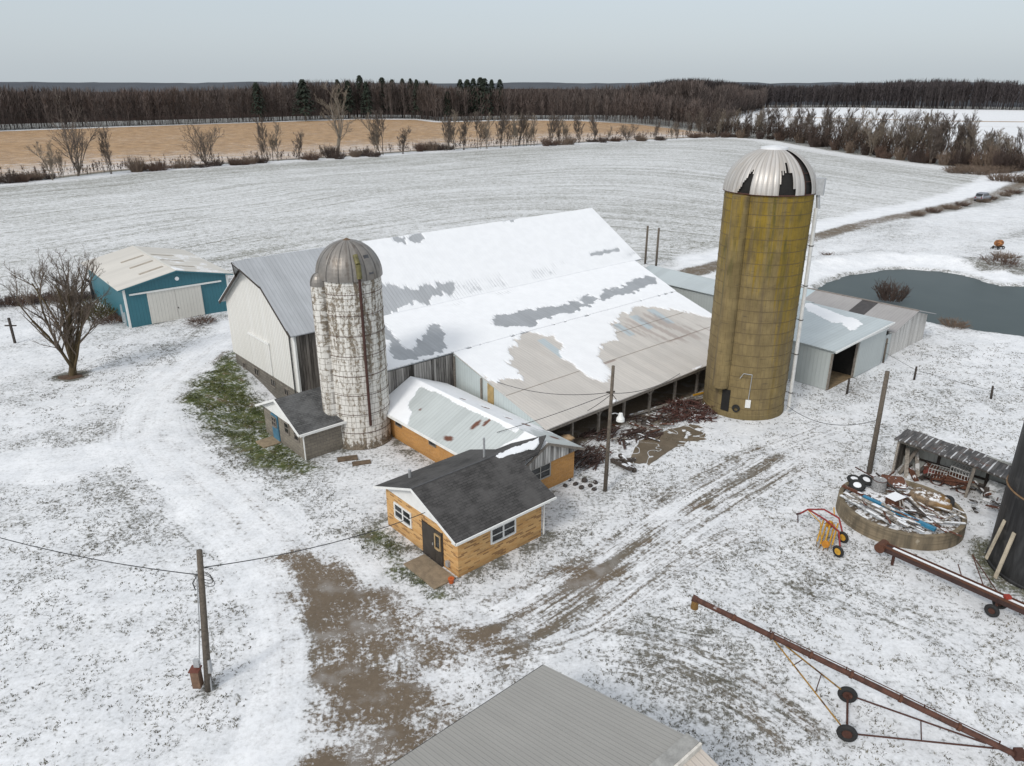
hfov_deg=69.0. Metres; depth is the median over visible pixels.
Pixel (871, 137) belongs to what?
bare tree
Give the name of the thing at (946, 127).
bare tree
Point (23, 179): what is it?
bush
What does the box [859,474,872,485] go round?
tyre
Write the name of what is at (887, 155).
bush
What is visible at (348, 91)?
conifer
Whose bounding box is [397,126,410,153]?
bare tree
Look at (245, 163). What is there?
bush
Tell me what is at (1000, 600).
grain conveyor
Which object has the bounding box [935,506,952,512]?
wood scrap
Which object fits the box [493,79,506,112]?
conifer
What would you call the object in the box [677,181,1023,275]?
farm lane
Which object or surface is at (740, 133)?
bush
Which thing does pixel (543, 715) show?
ribbed roof building
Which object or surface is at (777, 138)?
bush
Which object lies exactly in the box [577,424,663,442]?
scrap pile
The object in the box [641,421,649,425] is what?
rubble
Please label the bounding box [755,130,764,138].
bush
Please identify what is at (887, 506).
board
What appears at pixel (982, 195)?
car
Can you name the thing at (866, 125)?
bare tree
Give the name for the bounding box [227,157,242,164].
bush
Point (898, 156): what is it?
bush
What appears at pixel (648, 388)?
overhead wire
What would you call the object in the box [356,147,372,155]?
bush
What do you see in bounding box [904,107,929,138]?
bare tree
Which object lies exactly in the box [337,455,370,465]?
fallen boards
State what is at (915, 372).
fence post
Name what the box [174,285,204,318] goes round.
sliding door
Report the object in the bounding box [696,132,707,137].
bush
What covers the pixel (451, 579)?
flower pot
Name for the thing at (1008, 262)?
bush
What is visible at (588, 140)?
bush
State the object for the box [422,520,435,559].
door
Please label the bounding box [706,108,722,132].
bare tree
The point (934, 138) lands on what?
bare tree
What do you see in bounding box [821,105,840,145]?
bare tree
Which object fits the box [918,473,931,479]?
shed junk
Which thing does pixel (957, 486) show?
shed junk
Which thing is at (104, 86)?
hills
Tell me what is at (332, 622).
driveway
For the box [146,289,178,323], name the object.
sliding door
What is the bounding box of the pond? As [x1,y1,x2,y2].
[818,269,1023,335]
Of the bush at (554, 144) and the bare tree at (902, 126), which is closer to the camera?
the bare tree at (902, 126)
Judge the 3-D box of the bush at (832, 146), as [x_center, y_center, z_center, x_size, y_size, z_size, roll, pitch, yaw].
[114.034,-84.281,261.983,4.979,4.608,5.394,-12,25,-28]
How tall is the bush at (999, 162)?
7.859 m
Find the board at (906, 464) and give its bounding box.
[904,447,909,477]
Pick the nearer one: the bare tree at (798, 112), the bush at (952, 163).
the bush at (952, 163)
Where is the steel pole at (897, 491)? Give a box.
[875,472,930,520]
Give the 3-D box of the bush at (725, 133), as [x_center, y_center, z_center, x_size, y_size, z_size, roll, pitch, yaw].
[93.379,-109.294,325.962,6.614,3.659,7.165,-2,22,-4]
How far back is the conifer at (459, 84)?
485.69 m
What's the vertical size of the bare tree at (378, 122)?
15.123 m
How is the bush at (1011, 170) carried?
on the ground
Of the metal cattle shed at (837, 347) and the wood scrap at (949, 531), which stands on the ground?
the metal cattle shed at (837, 347)
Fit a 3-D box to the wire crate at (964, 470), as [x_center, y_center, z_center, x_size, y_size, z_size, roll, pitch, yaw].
[25.049,4.958,41.468,0.695,0.600,0.975,-15,26,-33]
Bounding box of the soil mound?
[58,373,83,379]
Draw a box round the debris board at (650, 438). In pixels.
[638,433,659,441]
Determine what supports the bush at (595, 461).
on the ground
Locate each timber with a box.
[610,458,632,470]
[614,457,635,462]
[618,453,636,472]
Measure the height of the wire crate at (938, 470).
0.570 m
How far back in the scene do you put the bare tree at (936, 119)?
218.99 m
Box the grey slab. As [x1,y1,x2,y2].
[979,480,1005,505]
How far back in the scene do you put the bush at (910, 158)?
219.79 m
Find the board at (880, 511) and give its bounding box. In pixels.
[843,492,909,526]
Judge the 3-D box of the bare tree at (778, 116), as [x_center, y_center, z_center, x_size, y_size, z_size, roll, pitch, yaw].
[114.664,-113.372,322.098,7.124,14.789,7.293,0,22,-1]
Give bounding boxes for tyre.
[847,474,858,481]
[849,479,865,491]
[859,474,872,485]
[945,495,954,506]
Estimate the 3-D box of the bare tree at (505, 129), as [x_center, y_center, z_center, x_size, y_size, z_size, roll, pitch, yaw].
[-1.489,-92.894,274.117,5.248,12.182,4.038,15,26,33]
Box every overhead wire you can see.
[0,537,196,574]
[205,512,424,566]
[498,382,602,394]
[499,393,609,431]
[613,373,679,393]
[786,405,875,424]
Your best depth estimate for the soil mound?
57.67 m
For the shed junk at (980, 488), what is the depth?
40.69 m
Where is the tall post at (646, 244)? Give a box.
[644,226,648,263]
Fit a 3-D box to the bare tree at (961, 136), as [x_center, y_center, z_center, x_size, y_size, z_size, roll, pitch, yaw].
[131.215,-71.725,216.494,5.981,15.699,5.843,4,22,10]
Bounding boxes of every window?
[283,421,289,435]
[293,431,299,442]
[393,501,411,528]
[428,440,435,447]
[490,519,515,544]
[531,462,550,479]
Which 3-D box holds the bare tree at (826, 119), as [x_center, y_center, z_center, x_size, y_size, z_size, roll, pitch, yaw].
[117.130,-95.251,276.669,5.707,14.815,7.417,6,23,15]
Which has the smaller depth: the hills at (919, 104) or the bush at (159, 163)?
the bush at (159, 163)
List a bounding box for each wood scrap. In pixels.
[879,505,891,523]
[883,507,917,511]
[894,511,918,520]
[901,504,924,517]
[906,521,924,530]
[908,497,928,519]
[911,506,940,526]
[922,519,961,536]
[926,509,952,520]
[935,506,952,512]
[940,509,960,521]
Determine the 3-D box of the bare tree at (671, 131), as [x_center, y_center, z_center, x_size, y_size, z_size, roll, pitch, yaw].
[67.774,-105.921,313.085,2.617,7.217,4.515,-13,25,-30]
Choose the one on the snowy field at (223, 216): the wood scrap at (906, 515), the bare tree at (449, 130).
the bare tree at (449, 130)
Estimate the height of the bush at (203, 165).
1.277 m
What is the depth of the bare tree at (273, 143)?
222.41 m
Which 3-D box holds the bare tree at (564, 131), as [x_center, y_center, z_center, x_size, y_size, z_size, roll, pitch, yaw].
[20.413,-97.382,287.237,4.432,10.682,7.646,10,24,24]
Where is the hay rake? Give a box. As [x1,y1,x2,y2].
[796,507,848,556]
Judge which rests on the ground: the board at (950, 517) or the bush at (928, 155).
the bush at (928, 155)
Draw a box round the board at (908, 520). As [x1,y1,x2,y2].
[902,518,948,531]
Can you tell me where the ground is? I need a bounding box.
[0,105,1023,765]
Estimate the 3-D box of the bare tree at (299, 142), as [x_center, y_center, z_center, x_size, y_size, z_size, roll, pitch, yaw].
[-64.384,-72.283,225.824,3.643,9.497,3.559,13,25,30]
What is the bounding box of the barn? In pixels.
[218,208,711,441]
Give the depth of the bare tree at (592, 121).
298.77 m
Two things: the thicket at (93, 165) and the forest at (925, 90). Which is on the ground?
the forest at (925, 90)
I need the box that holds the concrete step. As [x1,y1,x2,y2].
[404,554,455,589]
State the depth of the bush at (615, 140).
301.76 m
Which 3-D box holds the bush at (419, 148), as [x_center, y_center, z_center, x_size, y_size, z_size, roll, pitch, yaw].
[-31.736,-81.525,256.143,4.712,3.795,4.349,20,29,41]
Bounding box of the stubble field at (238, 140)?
[0,117,1023,179]
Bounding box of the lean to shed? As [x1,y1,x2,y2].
[891,429,1011,497]
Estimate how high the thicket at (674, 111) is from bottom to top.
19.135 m
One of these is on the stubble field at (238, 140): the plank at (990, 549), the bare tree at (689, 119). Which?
the bare tree at (689, 119)
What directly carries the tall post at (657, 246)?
on the ground
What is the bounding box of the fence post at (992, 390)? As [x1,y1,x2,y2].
[990,386,994,398]
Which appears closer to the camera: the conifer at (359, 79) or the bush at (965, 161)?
the bush at (965, 161)
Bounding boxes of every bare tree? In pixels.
[24,140,55,179]
[46,94,110,175]
[46,141,66,177]
[96,126,111,173]
[180,124,224,163]
[252,116,267,158]
[263,121,282,157]
[291,128,304,159]
[314,82,358,153]
[357,112,380,152]
[368,109,386,154]
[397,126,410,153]
[441,114,456,148]
[442,110,460,147]
[458,113,473,149]
[471,111,488,148]
[483,113,496,148]
[495,109,510,147]
[500,113,513,145]
[510,112,521,146]
[512,112,531,145]
[519,113,532,145]
[526,113,537,141]
[547,112,557,142]
[554,114,562,139]
[558,117,571,137]
[573,113,584,142]
[588,116,598,139]
[607,127,612,140]
[614,123,639,141]
[652,123,660,137]
[670,122,676,137]
[674,122,679,138]
[685,112,693,131]
[694,109,707,132]
[701,119,706,132]
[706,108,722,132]
[717,109,725,136]
[717,116,725,137]
[724,109,734,130]
[734,108,743,132]
[744,110,754,136]
[753,107,772,134]
[755,109,769,137]
[757,112,765,130]
[762,105,777,135]
[773,104,788,129]
[786,103,800,138]
[792,105,808,130]
[803,106,816,133]
[819,105,837,134]
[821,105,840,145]
[835,114,845,134]
[840,107,858,148]
[842,117,860,150]
[846,106,871,150]
[860,108,887,143]
[860,119,880,154]
[872,110,894,140]
[875,110,903,146]
[890,111,913,155]
[902,110,932,149]
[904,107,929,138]
[904,120,921,150]
[918,108,941,150]
[925,122,945,163]
[929,110,954,156]
[934,112,959,152]
[953,109,978,151]
[961,138,971,156]
[963,119,978,155]
[966,120,993,154]
[982,127,998,155]
[987,129,1006,150]
[996,128,1011,149]
[1003,136,1013,151]
[1006,136,1015,153]
[1013,126,1023,153]
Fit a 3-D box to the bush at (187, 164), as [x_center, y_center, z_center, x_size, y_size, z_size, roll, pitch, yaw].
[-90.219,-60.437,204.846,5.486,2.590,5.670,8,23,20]
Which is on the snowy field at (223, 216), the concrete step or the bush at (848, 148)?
the bush at (848, 148)
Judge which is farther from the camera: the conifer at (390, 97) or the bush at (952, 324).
the conifer at (390, 97)
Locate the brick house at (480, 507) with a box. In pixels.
[373,435,556,577]
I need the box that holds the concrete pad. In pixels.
[630,424,705,464]
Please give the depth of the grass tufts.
35.81 m
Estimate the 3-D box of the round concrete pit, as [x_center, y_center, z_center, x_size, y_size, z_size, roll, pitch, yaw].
[20.200,6.820,38.892,6.080,1.120,6.080,0,22,0]
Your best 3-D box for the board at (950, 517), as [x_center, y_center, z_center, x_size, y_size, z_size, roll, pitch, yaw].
[21.600,6.753,37.035,2.334,0.130,0.120,-13,25,-29]
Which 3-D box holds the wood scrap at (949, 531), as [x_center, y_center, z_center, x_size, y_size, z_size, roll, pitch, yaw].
[20.982,7.076,36.388,0.087,0.051,1.885,-16,27,-35]
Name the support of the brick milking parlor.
on the ground
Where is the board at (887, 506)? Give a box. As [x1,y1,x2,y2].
[881,503,915,521]
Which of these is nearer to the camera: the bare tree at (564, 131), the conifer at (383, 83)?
the bare tree at (564, 131)
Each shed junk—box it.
[908,468,918,481]
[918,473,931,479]
[950,485,963,488]
[975,480,983,493]
[984,487,989,497]
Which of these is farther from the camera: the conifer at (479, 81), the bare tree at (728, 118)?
the conifer at (479, 81)
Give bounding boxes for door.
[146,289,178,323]
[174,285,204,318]
[250,335,271,375]
[270,412,280,441]
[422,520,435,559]
[853,330,886,376]
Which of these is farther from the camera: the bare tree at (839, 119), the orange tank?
the bare tree at (839, 119)
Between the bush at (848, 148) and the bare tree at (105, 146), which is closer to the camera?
the bare tree at (105, 146)
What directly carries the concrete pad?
on the ground
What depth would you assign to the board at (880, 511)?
37.68 m
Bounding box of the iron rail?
[842,484,869,496]
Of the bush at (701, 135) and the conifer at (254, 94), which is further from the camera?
the conifer at (254, 94)
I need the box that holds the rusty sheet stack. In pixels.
[881,474,907,488]
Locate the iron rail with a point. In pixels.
(852, 490)
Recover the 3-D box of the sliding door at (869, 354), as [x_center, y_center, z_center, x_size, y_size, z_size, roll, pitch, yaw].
[28.145,-2.371,58.552,4.500,2.930,0.110,-18,28,-38]
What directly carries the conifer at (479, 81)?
on the ground
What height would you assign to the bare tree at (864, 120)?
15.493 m
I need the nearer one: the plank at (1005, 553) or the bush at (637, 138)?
the plank at (1005, 553)
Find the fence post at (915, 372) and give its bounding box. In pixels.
[913,366,917,379]
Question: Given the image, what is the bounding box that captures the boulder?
[561,434,574,441]
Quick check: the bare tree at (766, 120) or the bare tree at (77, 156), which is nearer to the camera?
the bare tree at (77, 156)
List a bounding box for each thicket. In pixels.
[0,128,716,176]
[518,89,736,128]
[706,120,1023,170]
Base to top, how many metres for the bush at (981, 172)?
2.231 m
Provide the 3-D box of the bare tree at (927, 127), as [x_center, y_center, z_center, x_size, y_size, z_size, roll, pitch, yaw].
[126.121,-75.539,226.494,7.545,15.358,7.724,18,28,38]
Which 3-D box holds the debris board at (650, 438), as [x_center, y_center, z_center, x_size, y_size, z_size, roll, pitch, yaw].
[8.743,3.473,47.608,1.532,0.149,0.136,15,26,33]
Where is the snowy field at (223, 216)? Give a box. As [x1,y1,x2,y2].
[0,137,1020,301]
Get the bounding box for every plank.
[985,519,1005,559]
[993,532,1015,578]
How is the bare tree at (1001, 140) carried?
on the ground
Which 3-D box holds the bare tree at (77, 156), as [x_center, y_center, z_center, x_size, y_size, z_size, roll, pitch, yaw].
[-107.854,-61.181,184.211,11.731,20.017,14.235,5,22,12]
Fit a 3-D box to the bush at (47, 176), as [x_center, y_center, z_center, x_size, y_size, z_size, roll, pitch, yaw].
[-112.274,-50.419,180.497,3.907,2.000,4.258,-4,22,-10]
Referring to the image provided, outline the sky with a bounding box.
[0,0,1023,84]
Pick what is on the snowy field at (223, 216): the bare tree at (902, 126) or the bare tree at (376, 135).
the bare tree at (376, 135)
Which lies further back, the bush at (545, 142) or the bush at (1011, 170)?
the bush at (545, 142)
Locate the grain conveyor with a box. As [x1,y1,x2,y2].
[874,539,1023,616]
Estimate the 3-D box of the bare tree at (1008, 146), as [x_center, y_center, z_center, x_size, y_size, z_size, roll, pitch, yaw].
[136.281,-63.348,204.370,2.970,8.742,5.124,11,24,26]
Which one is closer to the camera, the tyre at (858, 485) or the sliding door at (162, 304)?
the tyre at (858, 485)
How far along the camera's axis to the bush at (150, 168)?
197.49 m
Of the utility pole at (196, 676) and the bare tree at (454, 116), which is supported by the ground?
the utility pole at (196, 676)
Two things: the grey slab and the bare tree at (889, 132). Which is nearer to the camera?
the grey slab
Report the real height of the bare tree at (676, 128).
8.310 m
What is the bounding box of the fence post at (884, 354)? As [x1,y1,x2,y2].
[882,338,887,362]
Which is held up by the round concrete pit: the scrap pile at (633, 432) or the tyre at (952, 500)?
the tyre at (952, 500)
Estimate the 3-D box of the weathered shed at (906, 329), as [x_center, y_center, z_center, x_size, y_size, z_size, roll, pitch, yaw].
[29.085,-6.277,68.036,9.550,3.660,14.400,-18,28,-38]
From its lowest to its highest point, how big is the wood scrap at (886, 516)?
0.230 m
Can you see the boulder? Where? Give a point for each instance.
(569, 437)
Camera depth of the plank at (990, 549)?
34.36 m
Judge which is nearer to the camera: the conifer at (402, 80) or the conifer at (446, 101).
the conifer at (446, 101)
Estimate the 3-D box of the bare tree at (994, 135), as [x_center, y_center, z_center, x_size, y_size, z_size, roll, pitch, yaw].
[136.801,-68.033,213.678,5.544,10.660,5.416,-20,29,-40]
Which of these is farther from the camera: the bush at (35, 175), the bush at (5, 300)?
the bush at (35, 175)
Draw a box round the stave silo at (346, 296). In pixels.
[310,238,392,449]
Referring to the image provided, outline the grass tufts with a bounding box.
[0,343,1023,765]
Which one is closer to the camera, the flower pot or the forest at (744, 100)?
the flower pot
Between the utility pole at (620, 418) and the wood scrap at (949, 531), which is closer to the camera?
the wood scrap at (949, 531)
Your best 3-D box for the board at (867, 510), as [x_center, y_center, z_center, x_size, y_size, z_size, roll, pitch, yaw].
[18.050,6.457,37.940,0.160,0.090,3.311,-10,24,-23]
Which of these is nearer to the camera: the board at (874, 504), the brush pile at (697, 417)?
the board at (874, 504)
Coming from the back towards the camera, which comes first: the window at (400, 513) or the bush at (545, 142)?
the bush at (545, 142)
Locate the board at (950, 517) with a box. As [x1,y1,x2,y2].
[932,512,960,525]
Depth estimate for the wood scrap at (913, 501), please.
38.20 m
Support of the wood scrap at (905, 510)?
on the wood scrap at (886, 516)
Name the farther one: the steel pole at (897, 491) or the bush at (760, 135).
the bush at (760, 135)
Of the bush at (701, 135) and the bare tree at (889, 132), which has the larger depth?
the bush at (701, 135)
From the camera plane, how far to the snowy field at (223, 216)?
149.62 m
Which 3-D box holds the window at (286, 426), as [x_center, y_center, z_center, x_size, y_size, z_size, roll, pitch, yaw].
[-13.902,2.785,45.932,0.110,0.800,0.650,-18,28,-38]
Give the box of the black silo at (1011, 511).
[985,422,1023,589]
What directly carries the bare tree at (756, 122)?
on the ground
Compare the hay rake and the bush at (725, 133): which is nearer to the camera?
the hay rake
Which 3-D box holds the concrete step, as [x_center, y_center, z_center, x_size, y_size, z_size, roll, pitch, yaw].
[-3.842,8.847,34.685,1.190,0.270,2.500,-18,28,-38]
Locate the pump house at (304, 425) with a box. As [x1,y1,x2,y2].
[255,387,346,459]
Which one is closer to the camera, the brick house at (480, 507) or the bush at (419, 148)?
the brick house at (480, 507)
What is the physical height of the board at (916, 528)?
0.120 m
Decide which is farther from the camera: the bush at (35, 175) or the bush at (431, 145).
the bush at (431, 145)
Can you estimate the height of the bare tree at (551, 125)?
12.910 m
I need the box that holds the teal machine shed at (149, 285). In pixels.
[81,246,232,327]
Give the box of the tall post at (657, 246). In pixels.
[655,228,659,265]
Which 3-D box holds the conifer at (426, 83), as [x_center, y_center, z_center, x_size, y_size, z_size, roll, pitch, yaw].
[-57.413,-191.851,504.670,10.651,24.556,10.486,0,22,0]
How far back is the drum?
39.85 m
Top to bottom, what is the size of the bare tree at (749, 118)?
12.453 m
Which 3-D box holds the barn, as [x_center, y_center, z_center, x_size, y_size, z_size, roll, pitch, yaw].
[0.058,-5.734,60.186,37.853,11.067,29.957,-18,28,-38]
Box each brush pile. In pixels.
[603,412,692,423]
[651,396,716,419]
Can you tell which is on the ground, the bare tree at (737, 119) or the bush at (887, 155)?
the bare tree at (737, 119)
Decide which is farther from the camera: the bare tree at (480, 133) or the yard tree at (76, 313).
the bare tree at (480, 133)
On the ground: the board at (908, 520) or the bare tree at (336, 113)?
the bare tree at (336, 113)
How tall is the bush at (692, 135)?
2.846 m
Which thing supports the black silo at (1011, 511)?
on the ground
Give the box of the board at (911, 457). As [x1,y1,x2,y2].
[898,448,919,474]
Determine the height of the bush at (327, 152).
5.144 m
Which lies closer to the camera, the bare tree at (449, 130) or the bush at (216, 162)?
the bush at (216, 162)
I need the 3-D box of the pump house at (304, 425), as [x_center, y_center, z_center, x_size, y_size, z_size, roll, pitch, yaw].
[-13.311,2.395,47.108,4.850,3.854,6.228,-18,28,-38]
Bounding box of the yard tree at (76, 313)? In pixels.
[0,248,110,375]
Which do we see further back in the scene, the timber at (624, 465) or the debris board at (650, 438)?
the debris board at (650, 438)
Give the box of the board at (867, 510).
[839,494,894,525]
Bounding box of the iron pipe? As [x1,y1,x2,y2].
[855,467,891,487]
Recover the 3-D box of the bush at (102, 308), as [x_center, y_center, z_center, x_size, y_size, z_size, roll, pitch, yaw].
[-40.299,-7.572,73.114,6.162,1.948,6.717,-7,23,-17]
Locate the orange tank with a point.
(998, 243)
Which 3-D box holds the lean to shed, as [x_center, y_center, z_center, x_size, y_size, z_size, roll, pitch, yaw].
[25.084,4.910,41.258,2.100,2.331,7.200,-20,29,-41]
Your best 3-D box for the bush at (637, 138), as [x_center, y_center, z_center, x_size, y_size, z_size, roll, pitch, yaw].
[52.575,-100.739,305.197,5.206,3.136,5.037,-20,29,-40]
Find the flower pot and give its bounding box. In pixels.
[448,576,453,583]
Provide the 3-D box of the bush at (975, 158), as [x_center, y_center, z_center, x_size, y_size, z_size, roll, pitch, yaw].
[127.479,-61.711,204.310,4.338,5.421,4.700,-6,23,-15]
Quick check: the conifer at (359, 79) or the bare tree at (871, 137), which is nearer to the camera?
the bare tree at (871, 137)
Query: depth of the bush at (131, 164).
194.66 m
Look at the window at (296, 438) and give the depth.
45.11 m
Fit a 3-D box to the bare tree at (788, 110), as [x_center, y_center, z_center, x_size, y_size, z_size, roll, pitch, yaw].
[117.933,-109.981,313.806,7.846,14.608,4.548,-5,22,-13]
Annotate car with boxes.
[974,192,991,201]
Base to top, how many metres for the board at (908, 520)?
0.120 m
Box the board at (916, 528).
[870,504,924,532]
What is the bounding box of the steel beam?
[862,495,936,530]
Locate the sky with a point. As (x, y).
(143, 41)
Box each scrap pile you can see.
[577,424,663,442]
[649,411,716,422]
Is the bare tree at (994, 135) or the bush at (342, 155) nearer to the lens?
the bare tree at (994, 135)
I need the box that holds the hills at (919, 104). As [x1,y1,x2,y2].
[765,86,1023,106]
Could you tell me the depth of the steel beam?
37.26 m
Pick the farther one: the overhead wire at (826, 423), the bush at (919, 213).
the bush at (919, 213)
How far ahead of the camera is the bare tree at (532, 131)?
277.85 m
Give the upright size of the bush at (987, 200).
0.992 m
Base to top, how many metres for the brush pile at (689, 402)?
0.869 m
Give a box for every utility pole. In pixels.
[188,549,214,691]
[603,365,624,491]
[866,371,889,473]
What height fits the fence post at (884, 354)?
2.302 m
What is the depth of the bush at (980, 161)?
202.25 m
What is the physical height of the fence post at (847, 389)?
1.402 m
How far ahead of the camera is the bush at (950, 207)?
136.27 m
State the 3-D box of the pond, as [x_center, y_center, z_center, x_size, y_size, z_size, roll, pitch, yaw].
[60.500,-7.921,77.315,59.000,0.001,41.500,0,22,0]
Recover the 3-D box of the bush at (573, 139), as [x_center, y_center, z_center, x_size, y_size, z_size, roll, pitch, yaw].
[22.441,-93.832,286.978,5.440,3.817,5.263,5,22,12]
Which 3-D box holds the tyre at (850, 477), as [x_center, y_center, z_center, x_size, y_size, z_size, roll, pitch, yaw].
[18.750,5.269,40.836,0.760,0.266,0.756,0,22,0]
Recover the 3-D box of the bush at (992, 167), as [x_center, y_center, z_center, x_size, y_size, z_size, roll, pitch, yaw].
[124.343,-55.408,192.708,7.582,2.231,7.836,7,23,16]
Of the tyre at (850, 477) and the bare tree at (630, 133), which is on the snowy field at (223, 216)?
the bare tree at (630, 133)
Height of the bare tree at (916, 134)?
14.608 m
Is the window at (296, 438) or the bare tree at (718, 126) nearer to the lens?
the window at (296, 438)
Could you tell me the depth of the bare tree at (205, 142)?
207.81 m
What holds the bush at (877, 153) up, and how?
on the ground
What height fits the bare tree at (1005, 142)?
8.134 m
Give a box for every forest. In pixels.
[0,78,710,129]
[647,77,1023,109]
[675,83,768,119]
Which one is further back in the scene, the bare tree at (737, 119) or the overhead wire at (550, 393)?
the bare tree at (737, 119)
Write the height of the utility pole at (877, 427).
6.654 m
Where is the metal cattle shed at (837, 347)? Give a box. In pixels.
[646,265,894,389]
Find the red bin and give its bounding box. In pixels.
[923,462,939,480]
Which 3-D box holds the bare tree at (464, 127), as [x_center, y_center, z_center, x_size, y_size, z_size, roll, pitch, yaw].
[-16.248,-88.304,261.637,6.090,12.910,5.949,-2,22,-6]
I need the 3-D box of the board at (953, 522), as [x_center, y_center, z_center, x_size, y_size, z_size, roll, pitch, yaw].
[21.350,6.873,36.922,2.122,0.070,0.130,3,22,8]
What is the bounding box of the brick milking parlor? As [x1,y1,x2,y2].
[387,376,584,489]
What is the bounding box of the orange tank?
[990,240,1004,249]
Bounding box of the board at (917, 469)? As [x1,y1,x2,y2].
[915,451,919,476]
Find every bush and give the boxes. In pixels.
[0,169,19,183]
[0,291,45,306]
[0,293,24,306]
[9,172,32,182]
[24,170,45,180]
[24,289,56,303]
[42,173,55,179]
[43,290,80,302]
[64,289,90,300]
[82,297,117,320]
[88,311,122,324]
[125,155,145,171]
[138,162,173,170]
[150,159,165,169]
[173,159,194,168]
[183,315,218,326]
[191,163,212,167]
[205,159,226,165]
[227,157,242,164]
[238,156,258,163]
[239,161,253,164]
[256,156,270,162]
[301,153,321,160]
[321,144,340,158]
[330,151,346,158]
[349,149,361,156]
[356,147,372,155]
[363,152,382,156]
[415,142,424,151]
[423,140,439,150]
[435,142,446,149]
[541,137,552,145]
[549,141,559,145]
[552,138,572,144]
[564,135,576,144]
[574,436,612,470]
[585,139,600,141]
[598,137,608,142]
[611,137,622,141]
[633,134,647,140]
[686,132,699,137]
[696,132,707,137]
[719,129,733,137]
[735,128,745,137]
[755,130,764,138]
[773,131,784,140]
[794,133,805,142]
[808,135,823,146]
[830,138,841,149]
[844,139,855,152]
[860,142,871,154]
[871,278,912,301]
[874,143,888,157]
[878,150,894,158]
[893,147,908,159]
[905,148,926,161]
[909,210,927,216]
[913,153,939,163]
[923,148,941,162]
[923,207,943,212]
[935,150,955,164]
[937,316,973,328]
[939,165,971,173]
[940,204,963,209]
[946,158,969,165]
[952,146,969,165]
[954,163,985,171]
[954,201,972,206]
[965,166,995,174]
[968,149,986,166]
[972,152,999,167]
[974,252,1021,266]
[975,198,991,202]
[978,165,1009,173]
[982,164,1021,172]
[983,141,1002,166]
[985,170,1016,181]
[986,164,1016,172]
[990,144,1016,168]
[990,250,1022,258]
[997,191,1012,195]
[1003,172,1023,182]
[1003,189,1023,193]
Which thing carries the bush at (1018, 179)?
on the ground
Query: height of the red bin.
0.800 m
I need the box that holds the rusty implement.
[930,469,974,493]
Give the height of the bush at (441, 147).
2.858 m
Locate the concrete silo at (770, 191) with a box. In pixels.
[702,145,825,420]
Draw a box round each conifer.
[250,82,267,121]
[292,79,316,120]
[332,79,346,113]
[342,80,355,116]
[352,75,366,117]
[359,81,374,114]
[376,77,388,117]
[386,79,400,117]
[399,78,409,113]
[406,78,416,112]
[411,79,420,117]
[421,80,430,113]
[442,91,453,119]
[453,79,466,113]
[462,79,476,117]
[467,78,479,113]
[473,77,487,119]
[475,78,493,119]
[485,79,496,113]
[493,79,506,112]
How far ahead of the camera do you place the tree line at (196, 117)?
533.83 m
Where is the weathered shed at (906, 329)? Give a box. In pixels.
[799,286,935,360]
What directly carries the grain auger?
on the ground
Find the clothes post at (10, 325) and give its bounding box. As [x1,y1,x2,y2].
[4,318,16,342]
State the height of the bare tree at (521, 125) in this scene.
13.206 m
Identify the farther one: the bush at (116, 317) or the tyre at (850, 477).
the bush at (116, 317)
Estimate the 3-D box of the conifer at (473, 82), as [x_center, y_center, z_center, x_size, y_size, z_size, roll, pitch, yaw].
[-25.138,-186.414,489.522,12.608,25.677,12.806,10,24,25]
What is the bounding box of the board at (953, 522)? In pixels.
[920,519,965,524]
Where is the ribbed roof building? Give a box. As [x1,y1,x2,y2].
[389,665,718,765]
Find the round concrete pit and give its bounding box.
[836,477,966,550]
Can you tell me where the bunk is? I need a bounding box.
[629,394,702,416]
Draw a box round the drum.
[871,476,887,492]
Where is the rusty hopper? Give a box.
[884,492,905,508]
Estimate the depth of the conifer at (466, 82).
485.56 m
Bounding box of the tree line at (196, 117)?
[1,88,756,123]
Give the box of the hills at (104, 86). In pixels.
[0,82,1019,91]
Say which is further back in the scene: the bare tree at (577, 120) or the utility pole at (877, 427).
the bare tree at (577, 120)
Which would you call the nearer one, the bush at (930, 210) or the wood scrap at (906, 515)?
the wood scrap at (906, 515)
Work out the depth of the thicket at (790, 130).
259.60 m
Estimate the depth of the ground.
35.33 m
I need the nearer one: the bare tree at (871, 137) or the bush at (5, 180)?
the bush at (5, 180)
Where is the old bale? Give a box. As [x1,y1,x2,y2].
[908,487,952,512]
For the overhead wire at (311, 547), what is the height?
2.783 m
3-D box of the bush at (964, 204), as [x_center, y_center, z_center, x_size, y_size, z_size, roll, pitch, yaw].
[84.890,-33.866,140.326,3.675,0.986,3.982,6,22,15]
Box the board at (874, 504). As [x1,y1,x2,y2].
[850,492,895,514]
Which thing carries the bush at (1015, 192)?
on the ground
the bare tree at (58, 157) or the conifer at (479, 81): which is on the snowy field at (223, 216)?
the bare tree at (58, 157)
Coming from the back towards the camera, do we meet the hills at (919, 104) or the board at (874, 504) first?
the hills at (919, 104)
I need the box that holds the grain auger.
[690,595,1023,761]
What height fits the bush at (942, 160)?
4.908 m
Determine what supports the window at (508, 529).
in the brick house at (480, 507)
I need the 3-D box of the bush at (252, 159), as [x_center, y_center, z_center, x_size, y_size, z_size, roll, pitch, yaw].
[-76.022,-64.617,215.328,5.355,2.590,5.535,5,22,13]
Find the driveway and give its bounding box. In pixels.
[0,320,730,765]
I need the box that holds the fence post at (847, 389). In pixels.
[846,378,849,393]
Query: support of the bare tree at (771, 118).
on the ground
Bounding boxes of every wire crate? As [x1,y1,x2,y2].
[927,464,949,477]
[949,462,972,480]
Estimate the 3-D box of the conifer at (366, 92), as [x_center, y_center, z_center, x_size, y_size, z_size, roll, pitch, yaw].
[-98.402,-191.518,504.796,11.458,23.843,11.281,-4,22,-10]

